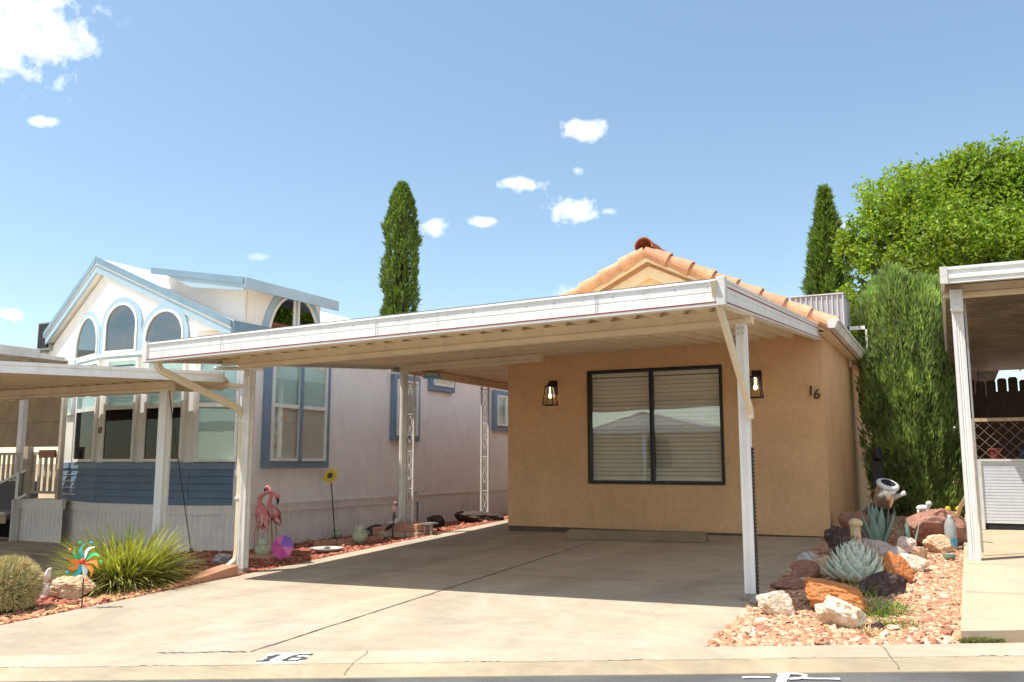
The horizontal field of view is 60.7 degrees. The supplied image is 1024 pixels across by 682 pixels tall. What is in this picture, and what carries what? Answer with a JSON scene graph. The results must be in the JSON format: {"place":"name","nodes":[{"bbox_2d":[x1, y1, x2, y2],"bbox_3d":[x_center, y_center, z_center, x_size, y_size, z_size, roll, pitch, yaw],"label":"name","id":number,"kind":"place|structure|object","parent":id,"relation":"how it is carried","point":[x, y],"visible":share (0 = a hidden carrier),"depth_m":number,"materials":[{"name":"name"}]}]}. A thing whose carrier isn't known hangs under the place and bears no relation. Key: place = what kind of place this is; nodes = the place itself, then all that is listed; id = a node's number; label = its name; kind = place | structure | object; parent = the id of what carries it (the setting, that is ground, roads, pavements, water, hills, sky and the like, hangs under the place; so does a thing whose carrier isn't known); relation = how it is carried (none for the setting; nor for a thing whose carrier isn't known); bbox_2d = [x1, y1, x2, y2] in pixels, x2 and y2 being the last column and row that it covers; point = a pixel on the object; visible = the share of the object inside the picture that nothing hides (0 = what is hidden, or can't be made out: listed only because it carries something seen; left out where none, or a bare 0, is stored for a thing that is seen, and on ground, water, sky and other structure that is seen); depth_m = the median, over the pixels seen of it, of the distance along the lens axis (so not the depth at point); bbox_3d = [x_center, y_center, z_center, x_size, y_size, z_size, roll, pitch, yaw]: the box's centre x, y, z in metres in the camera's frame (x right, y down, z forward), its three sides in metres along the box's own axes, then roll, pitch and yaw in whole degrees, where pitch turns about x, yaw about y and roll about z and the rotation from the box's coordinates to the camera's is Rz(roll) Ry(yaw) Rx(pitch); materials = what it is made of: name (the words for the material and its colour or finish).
{"place":"outdoors","nodes":[
{"label":"outdoors","id":0,"kind":"place"},
{"bbox_2d":[0,553,204,583],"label":"neighbour driveway","id":1,"kind":"structure","parent":0,"point":[43,563],"depth_m":10.81,"materials":[{"name":"concrete"}]},
{"bbox_2d":[0,361,243,552],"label":"neighbour carport","id":2,"kind":"object","parent":1,"relation":"on","point":[26,380],"visible":0.88,"depth_m":10.20,"materials":[{"name":"white paint"}]},
{"bbox_2d":[0,519,824,655],"bbox_3d":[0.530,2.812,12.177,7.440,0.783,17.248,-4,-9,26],"label":"driveway","id":3,"kind":"structure","parent":0,"point":[535,606],"depth_m":7.42,"materials":[{"name":"concrete"}]},
{"bbox_2d":[142,276,821,599],"bbox_3d":[0.070,1.130,10.105,6.100,3.013,5.575,-4,-9,26],"label":"carport","id":4,"kind":"object","parent":3,"relation":"on","point":[721,309],"visible":0.96,"depth_m":8.24,"materials":[{"name":"white paint"}]},
{"bbox_2d":[565,529,708,542],"bbox_3d":[1.601,2.536,11.421,1.900,0.153,0.200,-4,-9,26],"label":"wheel stop","id":5,"kind":"object","parent":3,"relation":"on","point":[648,535],"visible":1,"depth_m":11.32,"materials":[{"name":"concrete"}]},
{"bbox_2d":[0,464,964,553],"bbox_3d":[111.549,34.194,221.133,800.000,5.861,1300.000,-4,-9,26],"label":"ground","id":6,"kind":"structure","parent":0,"point":[864,510],"depth_m":15.02,"materials":[{"name":"soil"}]},
{"bbox_2d":[0,466,70,497],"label":"tan wall","id":7,"kind":"structure","parent":6,"relation":"on","point":[46,495],"depth_m":23.21,"materials":[{"name":"beige paint"}]},
{"bbox_2d":[0,539,124,556],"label":"neighbour path step","id":8,"kind":"object","parent":6,"relation":"on","point":[25,547],"depth_m":12.41,"materials":[{"name":"concrete"}]},
{"bbox_2d":[0,469,27,499],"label":"stair handrail","id":9,"kind":"object","parent":8,"relation":"on","point":[18,476],"visible":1,"depth_m":13.64,"materials":[{"name":"grey metal"}]},
{"bbox_2d":[0,481,37,540],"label":"porch steps","id":10,"kind":"structure","parent":8,"relation":"on","point":[10,512],"depth_m":14.15,"materials":[{"name":"grey metal"}]},
{"bbox_2d":[19,497,71,542],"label":"porch deck","id":11,"kind":"structure","parent":8,"relation":"on","point":[40,519],"depth_m":13.36,"materials":[{"name":"white wood"}]},
{"bbox_2d":[0,452,21,480],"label":"porch railing","id":12,"kind":"object","parent":11,"relation":"on","point":[8,463],"visible":0.63,"depth_m":16.35,"materials":[{"name":"beige paint"}]},
{"bbox_2d":[21,397,67,498],"bbox_3d":[-7.306,1.674,13.666,0.799,1.560,0.120,-4,-9,26],"label":"porch railing","id":13,"kind":"object","parent":11,"relation":"on","point":[29,464],"visible":0.89,"depth_m":13.61,"materials":[{"name":"beige paint"}]},
{"bbox_2d":[39,450,56,457],"bbox_3d":[-7.205,1.750,13.576,0.380,0.120,0.030,-4,-9,26],"label":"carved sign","id":14,"kind":"object","parent":13,"relation":"attached to","point":[47,453],"visible":1,"depth_m":13.55,"materials":[{"name":"brown wood"}]},
{"bbox_2d":[0,514,507,624],"bbox_3d":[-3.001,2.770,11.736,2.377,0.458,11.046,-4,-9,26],"label":"red lava gravel","id":15,"kind":"structure","parent":6,"relation":"on","point":[304,551],"depth_m":10.46,"materials":[{"name":"red gravel"}]},
{"bbox_2d":[0,552,45,611],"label":"round shrub","id":16,"kind":"object","parent":15,"relation":"on","point":[22,580],"visible":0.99,"depth_m":7.51,"materials":[{"name":"green plant"}]},
{"bbox_2d":[38,568,51,599],"bbox_3d":[-4.366,2.268,8.192,0.124,0.293,0.139,-4,-9,26],"label":"garden gnome","id":17,"kind":"object","parent":15,"relation":"on","point":[47,574],"visible":0.66,"depth_m":8.17,"materials":[{"name":"white ceramic"}]},
{"bbox_2d":[50,575,96,600],"bbox_3d":[-4.116,2.328,8.236,0.430,0.244,0.260,1,-8,-6],"label":"rock","id":18,"kind":"object","parent":15,"relation":"on","point":[62,587],"visible":0.92,"depth_m":8.13,"materials":[{"name":"beige stone"}]},
{"bbox_2d":[65,541,102,608],"bbox_3d":[-3.738,2.057,7.634,0.330,0.604,0.066,-1,-8,5],"label":"wind spinner","id":19,"kind":"object","parent":15,"relation":"on","point":[82,564],"visible":0.99,"depth_m":7.64,"materials":[{"name":"multicoloured metal"}]},
{"bbox_2d":[0,585,181,623],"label":"dry leaf litter","id":20,"kind":"object","parent":15,"relation":"on","point":[52,608],"visible":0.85,"depth_m":7.75,"materials":[{"name":"brown plant"}]},
{"bbox_2d":[41,517,211,596],"bbox_3d":[-3.936,2.303,8.925,1.884,1.020,1.852,-4,-9,26],"label":"ornamental grass clump","id":21,"kind":"object","parent":15,"relation":"on","point":[132,565],"visible":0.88,"depth_m":8.66,"materials":[{"name":"green plant"}]},
{"bbox_2d":[162,564,237,588],"bbox_3d":[-3.197,2.424,9.006,0.220,0.158,0.810,-4,-9,26],"label":"timber splash wedge","id":22,"kind":"object","parent":15,"relation":"on","point":[222,571],"visible":0.66,"depth_m":9.05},
{"bbox_2d":[213,553,231,563],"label":"rock","id":23,"kind":"object","parent":15,"relation":"on","point":[221,558],"visible":0.8,"depth_m":10.26,"materials":[{"name":"stone"}]},
{"bbox_2d":[249,554,276,559],"bbox_3d":[-3.083,2.681,10.881,0.390,0.045,0.240,-4,-9,26],"label":"paving brick","id":24,"kind":"object","parent":15,"relation":"on","point":[266,557],"visible":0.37,"depth_m":10.78,"materials":[{"name":"brick"}]},
{"bbox_2d":[255,538,271,554],"bbox_3d":[-3.113,2.591,10.965,0.210,0.237,0.190,-4,-9,26],"label":"ceramic frog","id":25,"kind":"object","parent":24,"relation":"on","point":[263,547],"visible":0.91,"depth_m":10.90,"materials":[{"name":"green ceramic"}]},
{"bbox_2d":[253,491,279,553],"bbox_3d":[-3.187,2.360,11.297,0.383,0.825,0.194,-7,-11,43],"label":"garden flamingo","id":26,"kind":"object","parent":15,"relation":"on","point":[262,517],"visible":0.98,"depth_m":11.32},
{"bbox_2d":[264,485,281,545],"bbox_3d":[-3.173,2.364,11.594,0.322,0.890,0.166,-4,-9,26],"label":"garden flamingo","id":27,"kind":"object","parent":15,"relation":"on","point":[275,516],"visible":0.98,"depth_m":11.56},
{"bbox_2d":[271,535,293,561],"bbox_3d":[-2.679,2.443,10.202,0.271,0.352,0.114,-4,-9,26],"label":"pinwheel umbrella","id":28,"kind":"object","parent":15,"relation":"on","point":[282,546],"visible":0.96,"depth_m":10.18,"materials":[{"name":"plastic"}]},
{"bbox_2d":[310,546,343,552],"bbox_3d":[-2.362,2.665,11.163,0.430,0.062,0.427,-4,-9,26],"label":"shallow dish","id":29,"kind":"object","parent":15,"relation":"on","point":[324,549],"visible":0.98,"depth_m":11.08,"materials":[{"name":"grey ceramic"}]},
{"bbox_2d":[322,468,337,538],"bbox_3d":[-2.755,2.469,13.235,0.279,1.100,0.152,0,-8,3],"label":"sunflower spinner","id":30,"kind":"object","parent":15,"relation":"on","point":[329,476],"visible":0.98,"depth_m":13.26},
{"bbox_2d":[313,535,383,545],"bbox_3d":[-2.304,2.828,12.359,0.971,0.156,0.060,1,-8,-8],"label":"scalloped brick edging","id":31,"kind":"object","parent":15,"relation":"on","point":[338,541],"visible":0.66,"depth_m":12.32,"materials":[{"name":"brick"}]},
{"bbox_2d":[352,525,367,543],"bbox_3d":[-2.118,2.693,12.199,0.231,0.261,0.209,-4,-9,26],"label":"ceramic frog","id":32,"kind":"object","parent":15,"relation":"on","point":[359,535],"visible":1,"depth_m":12.13,"materials":[{"name":"green ceramic"}]},
{"bbox_2d":[372,521,436,537],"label":"post base blocks","id":33,"kind":"structure","parent":15,"relation":"on","point":[402,529],"depth_m":12.85,"materials":[{"name":"brick"}]},
{"bbox_2d":[427,515,444,527],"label":"rock","id":34,"kind":"object","parent":15,"relation":"on","point":[439,519],"visible":0.69,"depth_m":14.70,"materials":[{"name":"stone"}]},
{"bbox_2d":[454,510,503,522],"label":"rock","id":35,"kind":"object","parent":15,"relation":"on","point":[473,516],"visible":0.82,"depth_m":14.76,"materials":[{"name":"stone"}]},
{"bbox_2d":[39,257,507,551],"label":"blue trimmed house","id":36,"kind":"structure","parent":6,"relation":"on","point":[312,425],"depth_m":12.93,"materials":[{"name":"wood"}]},
{"bbox_2d":[0,344,67,480],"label":"side porch roof","id":37,"kind":"structure","parent":36,"relation":"attached to","point":[16,353],"depth_m":16.94,"materials":[{"name":"white metal"}]},
{"bbox_2d":[0,398,61,446],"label":"shade screen","id":38,"kind":"object","parent":37,"relation":"hanging from","point":[43,422],"depth_m":19.09,"materials":[{"name":"beige fabric"}]},
{"bbox_2d":[37,322,54,351],"bbox_3d":[-7.871,-0.065,14.953,0.330,0.478,0.330,-4,-9,26],"label":"roof vent box","id":39,"kind":"object","parent":36,"relation":"attached to","point":[42,345],"visible":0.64,"depth_m":14.81,"materials":[{"name":"grey metal"}]},
{"bbox_2d":[67,397,75,415],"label":"window","id":40,"kind":"structure","parent":36,"relation":"in","point":[71,401],"depth_m":13.68,"materials":[{"name":"white paint"}]},
{"bbox_2d":[72,360,101,461],"bbox_3d":[-6.390,1.071,13.210,0.871,1.490,0.399,-4,-9,26],"label":"window","id":41,"kind":"structure","parent":36,"relation":"in","point":[87,408],"depth_m":13.14,"materials":[{"name":"grey glass"}]},
{"bbox_2d":[73,311,100,364],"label":"arched window","id":42,"kind":"structure","parent":36,"relation":"in","point":[87,342],"depth_m":13.46,"materials":[{"name":"white paint"}]},
{"bbox_2d":[100,357,140,461],"bbox_3d":[-5.629,0.990,12.630,0.651,1.490,0.101,-4,-9,26],"label":"window","id":43,"kind":"structure","parent":36,"relation":"in","point":[118,441],"depth_m":12.58,"materials":[{"name":"white paint"}]},
{"bbox_2d":[99,297,142,359],"bbox_3d":[-5.716,-0.197,12.806,0.846,0.900,0.044,-4,-9,26],"label":"arched window","id":44,"kind":"structure","parent":36,"relation":"in","point":[122,321],"depth_m":12.80,"materials":[{"name":"white paint"}]},
{"bbox_2d":[141,363,187,461],"bbox_3d":[-4.836,0.936,12.238,0.753,1.490,0.101,-4,-9,26],"label":"window","id":45,"kind":"structure","parent":36,"relation":"in","point":[151,404],"depth_m":12.22,"materials":[{"name":"white paint"}]},
{"bbox_2d":[139,303,189,356],"bbox_3d":[-4.923,-0.170,12.403,0.943,0.735,0.044,-4,-9,26],"label":"arched window","id":46,"kind":"structure","parent":36,"relation":"in","point":[166,321],"depth_m":12.41,"materials":[{"name":"white paint"}]},
{"bbox_2d":[193,364,239,461],"bbox_3d":[-4.036,0.906,12.023,0.576,1.490,0.101,0,-8,-2],"label":"window","id":47,"kind":"structure","parent":36,"relation":"in","point":[216,424],"depth_m":11.99,"materials":[{"name":"glass"}]},
{"bbox_2d":[262,290,298,327],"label":"arched window","id":48,"kind":"structure","parent":36,"relation":"in","point":[281,312],"depth_m":12.78,"materials":[{"name":"white paint"}]},
{"bbox_2d":[260,366,330,467],"bbox_3d":[-3.164,0.976,13.003,0.111,1.800,1.422,-4,-9,26],"label":"window","id":49,"kind":"structure","parent":36,"relation":"in","point":[296,400],"depth_m":12.92,"materials":[{"name":"glass"}]},
{"bbox_2d":[294,289,320,324],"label":"arched window","id":50,"kind":"structure","parent":36,"relation":"in","point":[305,313],"depth_m":13.29,"materials":[{"name":"white paint"}]},
{"bbox_2d":[390,373,420,441],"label":"window","id":51,"kind":"structure","parent":36,"relation":"in","point":[395,378],"depth_m":15.35,"materials":[{"name":"white paint"}]},
{"bbox_2d":[428,379,454,392],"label":"window","id":52,"kind":"structure","parent":36,"relation":"in","point":[433,384],"depth_m":16.65,"materials":[{"name":"blue paint"}]},
{"bbox_2d":[492,390,507,430],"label":"window","id":53,"kind":"structure","parent":36,"relation":"in","point":[499,398],"depth_m":18.78,"materials":[{"name":"white paint"}]},
{"bbox_2d":[377,179,423,315],"bbox_3d":[-3.614,-0.103,28.375,1.579,10.604,1.536,0,-8,3],"label":"italian cypress","id":54,"kind":"object","parent":6,"relation":"on","point":[399,284],"visible":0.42,"depth_m":28.39,"materials":[{"name":"green plant"}]},
{"bbox_2d":[0,656,1023,681],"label":"kerb face","id":55,"kind":"object","parent":6,"relation":"on","point":[940,664],"visible":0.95,"depth_m":5.24},
{"bbox_2d":[0,643,1023,666],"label":"kerb","id":56,"kind":"structure","parent":6,"relation":"on","point":[744,652],"depth_m":5.49,"materials":[{"name":"concrete"}]},
{"bbox_2d":[256,653,313,663],"bbox_3d":[-1.452,2.028,5.598,0.320,0.024,0.230,-1,-8,4],"label":"kerb number plate","id":57,"kind":"object","parent":56,"relation":"on","point":[285,658],"visible":1,"depth_m":5.59,"materials":[{"name":"white paint"}]},
{"bbox_2d":[0,644,1023,672],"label":"kerb joints","id":58,"kind":"object","parent":56,"relation":"on","point":[604,660],"visible":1,"depth_m":5.34,"materials":[{"name":"concrete"}]},
{"bbox_2d":[959,636,1008,642],"bbox_3d":[2.959,1.888,5.505,0.313,0.066,0.123,-1,-8,4],"label":"moss strip","id":59,"kind":"object","parent":56,"relation":"on","point":[973,639],"visible":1,"depth_m":5.48,"materials":[{"name":"plant"}]},
{"bbox_2d":[508,237,872,537],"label":"stucco house","id":60,"kind":"structure","parent":6,"relation":"on","point":[636,439],"depth_m":12.27,"materials":[{"name":"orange paint"}]},
{"bbox_2d":[388,364,507,522],"bbox_3d":[0.586,1.897,16.318,1.598,2.768,8.080,-4,-9,26],"label":"patio awning","id":61,"kind":"object","parent":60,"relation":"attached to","point":[495,377],"visible":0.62,"depth_m":13.77,"materials":[{"name":"white paint"}]},
{"bbox_2d":[542,381,557,405],"bbox_3d":[0.568,0.765,12.906,0.186,0.376,0.222,-4,-9,26],"label":"wall lantern","id":62,"kind":"object","parent":60,"relation":"attached to","point":[552,387],"depth_m":12.91,"materials":[{"name":"black paint"}]},
{"bbox_2d":[587,365,725,484],"bbox_3d":[1.999,1.192,12.300,1.964,1.624,0.127,-4,-9,26],"label":"window","id":63,"kind":"structure","parent":60,"relation":"in","point":[608,460],"depth_m":12.31,"materials":[{"name":"black paint"}]},
{"bbox_2d":[749,370,763,398],"bbox_3d":[3.226,0.568,11.596,0.185,0.376,0.222,-4,-9,26],"label":"wall lantern","id":64,"kind":"object","parent":60,"relation":"attached to","point":[756,379],"depth_m":11.61,"materials":[{"name":"black paint"}]},
{"bbox_2d":[789,292,868,366],"bbox_3d":[5.360,-0.124,14.689,1.150,1.183,1.045,-4,-9,26],"label":"rooftop air conditioner","id":65,"kind":"object","parent":60,"relation":"attached to","point":[836,304],"visible":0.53,"depth_m":14.32,"materials":[{"name":"white paint"}]},
{"bbox_2d":[797,226,822,294],"bbox_3d":[8.499,0.625,24.083,1.222,7.982,1.312,-4,-9,26],"label":"italian cypress","id":66,"kind":"object","parent":6,"relation":"on","point":[807,267],"visible":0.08,"depth_m":24.48,"materials":[{"name":"green plant"}]},
{"bbox_2d":[801,183,855,337],"bbox_3d":[8.691,0.046,23.755,2.048,9.038,1.884,-4,-9,26],"label":"italian cypress","id":67,"kind":"object","parent":6,"relation":"on","point":[825,215],"visible":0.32,"depth_m":23.92,"materials":[{"name":"green plant"}]},
{"bbox_2d":[705,512,967,646],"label":"salmon gravel","id":68,"kind":"structure","parent":6,"relation":"on","point":[937,616],"depth_m":6.24,"materials":[{"name":"pink gravel"}]},
{"bbox_2d":[756,590,794,614],"bbox_3d":[1.962,1.967,6.535,0.260,0.209,0.160,0,-8,-2],"label":"rock","id":69,"kind":"object","parent":68,"relation":"on","point":[776,602],"visible":0.91,"depth_m":6.48,"materials":[{"name":"white stone"}]},
{"bbox_2d":[770,577,804,589],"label":"rock","id":70,"kind":"object","parent":68,"relation":"on","point":[794,583],"visible":0.88,"depth_m":7.51,"materials":[{"name":"stone"}]},
{"bbox_2d":[790,559,820,577],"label":"rock","id":71,"kind":"object","parent":68,"relation":"on","point":[804,568],"visible":0.87,"depth_m":8.06,"materials":[{"name":"stone"}]},
{"bbox_2d":[797,551,819,560],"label":"rock","id":72,"kind":"object","parent":68,"relation":"on","point":[807,555],"visible":0.66,"depth_m":8.91,"materials":[{"name":"stone"}]},
{"bbox_2d":[811,555,831,577],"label":"rock","id":73,"kind":"object","parent":68,"relation":"on","point":[822,563],"visible":0.42,"depth_m":8.11,"materials":[{"name":"beige stone"}]},
{"bbox_2d":[804,577,867,613],"bbox_3d":[2.438,1.928,6.570,0.464,0.285,0.395,-4,-9,26],"label":"rock","id":74,"kind":"object","parent":68,"relation":"on","point":[818,590],"visible":0.76,"depth_m":6.46,"materials":[{"name":"orange stone"}]},
{"bbox_2d":[824,525,850,554],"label":"rock","id":75,"kind":"object","parent":68,"relation":"on","point":[832,534],"visible":0.6,"depth_m":9.48,"materials":[{"name":"stone"}]},
{"bbox_2d":[814,595,866,627],"bbox_3d":[2.276,1.882,6.069,0.333,0.238,0.246,-4,-9,26],"label":"rock","id":76,"kind":"object","parent":68,"relation":"on","point":[829,610],"visible":0.89,"depth_m":6.00,"materials":[{"name":"white stone"}]},
{"bbox_2d":[838,511,868,537],"bbox_3d":[4.326,2.358,11.005,0.403,0.426,0.340,-4,-9,26],"label":"rock","id":77,"kind":"object","parent":68,"relation":"on","point":[844,518],"visible":0.39,"depth_m":10.96,"materials":[{"name":"stone"}]},
{"bbox_2d":[848,518,862,544],"bbox_3d":[3.194,1.913,8.111,0.128,0.531,0.120,-4,-9,26],"label":"short wooden post","id":78,"kind":"object","parent":68,"relation":"on","point":[855,524],"visible":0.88,"depth_m":8.09,"materials":[{"name":"brown wood"}]},
{"bbox_2d":[817,534,894,583],"bbox_3d":[3.035,1.928,7.773,0.589,0.412,0.606,1,-8,-5],"label":"artichoke agave","id":79,"kind":"object","parent":68,"relation":"on","point":[854,561],"visible":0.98,"depth_m":7.63,"materials":[{"name":"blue plant"}]},
{"bbox_2d":[850,494,895,541],"bbox_3d":[4.109,2.048,9.909,0.478,0.617,0.252,-1,-8,11],"label":"upright agave","id":80,"kind":"object","parent":68,"relation":"on","point":[878,528],"visible":0.78,"depth_m":9.84,"materials":[{"name":"green plant"}]},
{"bbox_2d":[870,446,886,518],"bbox_3d":[5.212,2.075,12.431,0.174,1.156,0.174,-4,-9,26],"label":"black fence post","id":81,"kind":"object","parent":68,"relation":"on","point":[877,467],"visible":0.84,"depth_m":12.40,"materials":[{"name":"paint"}]},
{"bbox_2d":[859,571,907,597],"bbox_3d":[3.028,2.008,7.234,0.431,0.216,0.274,4,-9,-27],"label":"rock","id":82,"kind":"object","parent":68,"relation":"on","point":[895,584],"visible":0.87,"depth_m":7.14,"materials":[{"name":"brown stone"}]},
{"bbox_2d":[862,538,907,555],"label":"rock","id":83,"kind":"object","parent":68,"relation":"on","point":[884,547],"visible":0.27,"depth_m":8.51,"materials":[{"name":"stone"}]},
{"bbox_2d":[868,478,906,509],"bbox_3d":[4.526,2.058,10.530,0.301,0.804,0.388,1,-8,-8],"label":"watering can","id":84,"kind":"object","parent":68,"relation":"on","point":[885,490],"visible":0.98,"depth_m":10.48,"materials":[{"name":"metal"}]},
{"bbox_2d":[857,591,918,618],"bbox_3d":[2.682,1.969,6.498,0.699,0.208,0.698,-4,-9,26],"label":"grass tuft","id":85,"kind":"object","parent":68,"relation":"on","point":[892,610],"visible":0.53,"depth_m":6.41,"materials":[{"name":"plant"}]},
{"bbox_2d":[866,613,923,629],"bbox_3d":[2.659,1.944,6.088,0.399,0.074,0.375,-6,-10,35],"label":"grass tuft","id":86,"kind":"object","parent":68,"relation":"on","point":[899,623],"visible":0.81,"depth_m":6.07,"materials":[{"name":"plant"}]},
{"bbox_2d":[882,551,913,583],"bbox_3d":[3.401,2.019,7.719,0.266,0.324,0.167,1,-8,-4],"label":"rock","id":87,"kind":"object","parent":68,"relation":"on","point":[902,567],"visible":0.77,"depth_m":7.67,"materials":[{"name":"stone"}]},
{"bbox_2d":[896,536,916,553],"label":"rock","id":88,"kind":"object","parent":68,"relation":"on","point":[906,544],"visible":0.53,"depth_m":9.37,"materials":[{"name":"pink stone"}]},
{"bbox_2d":[895,516,920,540],"bbox_3d":[4.393,2.109,9.688,0.222,0.431,0.162,4,-9,-29],"label":"upright agave","id":89,"kind":"object","parent":68,"relation":"on","point":[907,531],"visible":0.62,"depth_m":9.65,"materials":[{"name":"plant"}]},
{"bbox_2d":[899,553,929,573],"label":"rock","id":90,"kind":"object","parent":68,"relation":"on","point":[917,563],"visible":0.59,"depth_m":8.22,"materials":[{"name":"white stone"}]},
{"bbox_2d":[912,546,927,558],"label":"rock","id":91,"kind":"object","parent":68,"relation":"on","point":[919,551],"visible":0.66,"depth_m":9.00,"materials":[{"name":"beige stone"}]},
{"bbox_2d":[901,508,966,545],"bbox_3d":[4.887,2.176,10.058,0.730,0.509,0.512,-1,-8,10],"label":"rock","id":92,"kind":"object","parent":68,"relation":"on","point":[932,521],"visible":0.61,"depth_m":9.93,"materials":[{"name":"stone"}]},
{"bbox_2d":[922,534,953,552],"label":"rock","id":93,"kind":"object","parent":68,"relation":"on","point":[938,543],"visible":0.88,"depth_m":9.44,"materials":[{"name":"beige stone"}]},
{"bbox_2d":[944,515,957,549],"bbox_3d":[4.847,2.115,9.676,0.122,0.380,0.122,-4,-9,26],"label":"plastic bottle","id":94,"kind":"object","parent":68,"relation":"on","point":[950,529],"visible":0.75,"depth_m":9.63,"materials":[{"name":"white plastic"}]},
{"bbox_2d":[851,259,965,516],"bbox_3d":[6.432,0.837,14.125,1.556,4.425,1.684,3,-9,-22],"label":"juniper","id":95,"kind":"object","parent":6,"relation":"on","point":[907,400],"visible":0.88,"depth_m":13.73,"materials":[{"name":"green plant"}]},
{"bbox_2d":[828,130,1023,395],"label":"ash tree","id":96,"kind":"object","parent":6,"relation":"on","point":[961,209],"visible":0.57,"depth_m":18.70,"materials":[{"name":"green plant"}]},
{"bbox_2d":[968,377,1023,458],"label":"dark wooden fence","id":97,"kind":"object","parent":6,"relation":"on","point":[1002,402],"visible":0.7,"depth_m":14.13,"materials":[{"name":"brown wood"}]},
{"bbox_2d":[0,0,1023,463],"label":"sky","id":98,"kind":"structure","parent":0,"point":[534,143],"materials":[{"name":"blue"}]},
{"bbox_2d":[90,672,1023,681],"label":"road","id":99,"kind":"structure","parent":0,"point":[949,677],"depth_m":5.00,"materials":[{"name":"grey asphalt"}]},
{"bbox_2d":[741,673,839,681],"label":"road paint marks","id":100,"kind":"object","parent":99,"relation":"on","point":[782,677],"visible":1,"depth_m":4.97},
{"bbox_2d":[961,514,1023,642],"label":"walkway","id":101,"kind":"structure","parent":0,"point":[986,611],"depth_m":7.03,"materials":[{"name":"concrete"}]},
{"bbox_2d":[939,260,1023,560],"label":"carport","id":102,"kind":"object","parent":101,"relation":"on","point":[983,314],"visible":0.86,"depth_m":8.86,"materials":[{"name":"white paint"}]},
{"bbox_2d":[971,417,1023,524],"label":"lattice screen","id":103,"kind":"object","parent":101,"relation":"on","point":[986,420],"visible":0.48,"depth_m":11.67,"materials":[{"name":"beige wood"}]},
{"bbox_2d":[977,459,1023,529],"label":"white ribbed panel","id":104,"kind":"object","parent":101,"relation":"on","point":[1001,485],"visible":0.95,"depth_m":11.01,"materials":[{"name":"metal"}]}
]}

